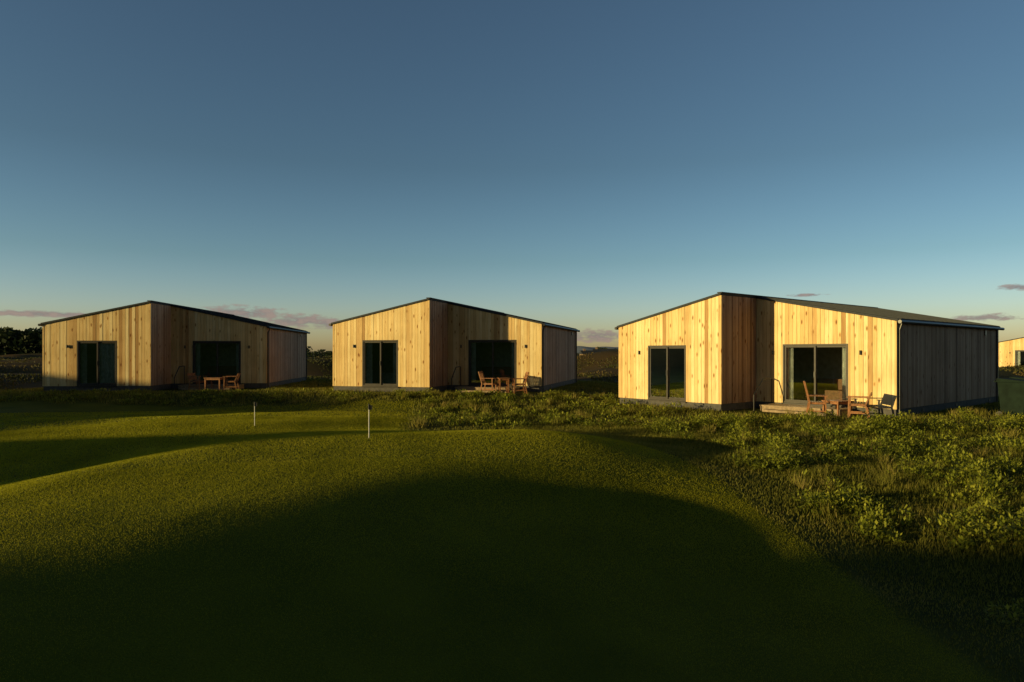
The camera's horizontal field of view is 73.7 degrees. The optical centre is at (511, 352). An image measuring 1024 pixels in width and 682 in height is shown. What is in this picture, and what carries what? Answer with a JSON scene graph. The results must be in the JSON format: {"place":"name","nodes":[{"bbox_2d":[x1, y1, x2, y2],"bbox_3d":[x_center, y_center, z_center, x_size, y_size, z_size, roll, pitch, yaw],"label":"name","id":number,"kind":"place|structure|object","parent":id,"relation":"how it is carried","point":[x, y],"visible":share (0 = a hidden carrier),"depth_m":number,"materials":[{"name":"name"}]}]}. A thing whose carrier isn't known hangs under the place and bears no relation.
{"place":"outdoors","nodes":[
{"label":"outdoors","id":0,"kind":"place"},
{"bbox_2d":[0,350,1023,681],"bbox_3d":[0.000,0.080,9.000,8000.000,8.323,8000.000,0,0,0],"label":"grass ground","id":1,"kind":"structure","parent":0,"point":[400,658],"depth_m":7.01,"materials":[{"name":"green plant"}]},
{"bbox_2d":[38,300,309,391],"bbox_3d":[-17.483,-0.075,37.934,9.800,4.710,12.258,0,0,-5],"label":"timber cabin","id":2,"kind":"object","parent":1,"relation":"on","point":[152,345],"visible":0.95,"depth_m":33.79,"materials":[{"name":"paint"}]},
{"bbox_2d":[75,341,240,386],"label":"window frames","id":3,"kind":"structure","parent":2,"relation":"in","point":[79,384],"depth_m":31.81,"materials":[{"name":"paint"}]},
{"bbox_2d":[187,373,206,389],"bbox_3d":[-15.320,1.408,33.207,0.718,0.812,0.610,0,0,10],"label":"garden chair","id":4,"kind":"object","parent":1,"relation":"on","point":[192,376],"visible":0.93,"depth_m":32.99,"materials":[{"name":"brown wood"}]},
{"bbox_2d":[204,377,225,388],"bbox_3d":[-14.337,1.510,32.994,0.800,0.600,0.788,0,0,0],"label":"garden table","id":5,"kind":"object","parent":1,"relation":"on","point":[214,378],"visible":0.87,"depth_m":32.65,"materials":[{"name":"brown wood"}]},
{"bbox_2d":[223,373,240,389],"bbox_3d":[-13.540,1.408,33.007,0.718,0.812,0.610,0,0,-10],"label":"garden chair","id":6,"kind":"object","parent":1,"relation":"on","point":[236,378],"visible":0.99,"depth_m":32.77,"materials":[{"name":"brown wood"}]},
{"bbox_2d":[0,326,617,356],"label":"distant trees","id":7,"kind":"object","parent":1,"relation":"on","point":[25,341],"visible":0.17,"depth_m":214.99,"materials":[{"name":"green plant"}]},
{"bbox_2d":[0,388,710,428],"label":"grass","id":8,"kind":"structure","parent":1,"relation":"on","point":[502,396],"depth_m":26.30,"materials":[{"name":"green plant"}]},
{"bbox_2d":[329,297,579,392],"bbox_3d":[-2.201,-0.085,36.201,9.720,4.710,12.258,0,0,15],"label":"timber cabin","id":9,"kind":"object","parent":1,"relation":"on","point":[435,344],"visible":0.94,"depth_m":31.60,"materials":[{"name":"paint"}]},
{"bbox_2d":[361,340,516,387],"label":"window frames","id":10,"kind":"structure","parent":9,"relation":"in","point":[470,383],"depth_m":31.18,"materials":[{"name":"paint"}]},
{"bbox_2d":[478,371,496,391],"bbox_3d":[-1.085,1.324,30.410,0.719,0.960,0.610,0,0,15],"label":"garden chair","id":11,"kind":"object","parent":1,"relation":"on","point":[481,376],"visible":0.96,"depth_m":30.20,"materials":[{"name":"brown wood"}]},
{"bbox_2d":[498,378,509,392],"bbox_3d":[-0.374,1.462,30.194,0.500,0.680,0.488,0,0,-11],"label":"garden table","id":12,"kind":"object","parent":1,"relation":"on","point":[507,384],"visible":0.94,"depth_m":30.03,"materials":[{"name":"brown wood"}]},
{"bbox_2d":[0,352,1023,390],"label":"heath grass","id":13,"kind":"structure","parent":1,"relation":"on","point":[585,374],"depth_m":60.64,"materials":[{"name":"plant"}]},
{"bbox_2d":[511,372,528,393],"bbox_3d":[0.358,1.346,30.307,0.719,0.960,0.610,0,0,-10],"label":"garden chair","id":14,"kind":"object","parent":1,"relation":"on","point":[524,380],"visible":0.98,"depth_m":30.36,"materials":[{"name":"brown wood"}]},
{"bbox_2d":[579,349,601,354],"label":"farmhouse","id":15,"kind":"object","parent":1,"relation":"on","point":[583,351],"visible":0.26,"depth_m":169.44,"materials":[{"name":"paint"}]},
{"bbox_2d":[593,347,616,350],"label":"farmhouse","id":16,"kind":"object","parent":1,"relation":"on","point":[596,348],"visible":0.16,"depth_m":179.41,"materials":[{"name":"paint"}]},
{"bbox_2d":[614,292,1004,416],"bbox_3d":[12.503,0.205,28.427,13.258,4.710,10.060,0,0,-40],"label":"timber cabin","id":17,"kind":"object","parent":1,"relation":"on","point":[724,351],"visible":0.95,"depth_m":25.02,"materials":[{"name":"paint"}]},
{"bbox_2d":[651,348,788,398],"bbox_3d":[8.481,0.765,25.142,0.875,1.890,6.837,0,0,-66],"label":"window glass","id":18,"kind":"structure","parent":17,"relation":"in","point":[675,355],"depth_m":26.11,"materials":[{"name":"black glass"}]},
{"bbox_2d":[646,344,847,407],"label":"window frames","id":19,"kind":"structure","parent":17,"relation":"in","point":[785,401],"depth_m":24.95,"materials":[{"name":"paint"}]},
{"bbox_2d":[803,381,827,413],"bbox_3d":[10.130,1.530,22.814,0.720,1.129,0.610,0,0,20],"label":"garden chair","id":20,"kind":"object","parent":1,"relation":"on","point":[814,402],"visible":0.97,"depth_m":22.61,"materials":[{"name":"brown wood"}]},
{"bbox_2d":[821,400,853,415],"bbox_3d":[10.773,1.840,22.594,0.700,0.500,0.688,0,0,-23],"label":"garden table","id":21,"kind":"object","parent":1,"relation":"on","point":[836,402],"visible":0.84,"depth_m":22.42,"materials":[{"name":"brown wood"}]},
{"bbox_2d":[846,392,871,417],"bbox_3d":[11.192,1.688,21.980,0.718,0.812,0.610,0,0,30],"label":"garden chair","id":22,"kind":"object","parent":1,"relation":"on","point":[850,404],"visible":0.95,"depth_m":21.87,"materials":[{"name":"brown wood"}]},
{"bbox_2d":[982,597,1023,631],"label":"leafy shrub bank","id":23,"kind":"structure","parent":1,"relation":"on","point":[1013,605],"depth_m":7.19,"materials":[{"name":"green plant"}]},
{"bbox_2d":[994,378,1023,417],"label":"wheelie bin","id":24,"kind":"object","parent":1,"relation":"on","point":[1011,394],"visible":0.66,"depth_m":21.85,"materials":[{"name":"plastic"}]},
{"bbox_2d":[999,337,1023,366],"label":"timber cabin","id":25,"kind":"object","parent":1,"relation":"on","point":[1011,352],"visible":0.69,"depth_m":69.23,"materials":[{"name":"paint"}]},
{"bbox_2d":[1015,350,1023,365],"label":"window frames","id":26,"kind":"structure","parent":25,"relation":"in","point":[1015,350],"depth_m":68.80,"materials":[{"name":"paint"}]},
{"bbox_2d":[0,379,1023,681],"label":"rough grass","id":27,"kind":"structure","parent":0,"point":[886,485],"depth_m":13.72,"materials":[{"name":"green plant"}]},
{"bbox_2d":[0,0,1023,352],"label":"sky","id":28,"kind":"structure","parent":0,"point":[592,167],"materials":[{"name":"blue"}]},
{"bbox_2d":[577,346,618,352],"bbox_3d":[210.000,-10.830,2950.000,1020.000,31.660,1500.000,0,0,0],"label":"distant hill","id":29,"kind":"structure","parent":0,"point":[579,348],"depth_m":2423.40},
{"bbox_2d":[631,406,1023,552],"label":"leafy shrub bank","id":30,"kind":"structure","parent":0,"point":[975,468],"depth_m":13.88,"materials":[{"name":"green plant"}]}
]}

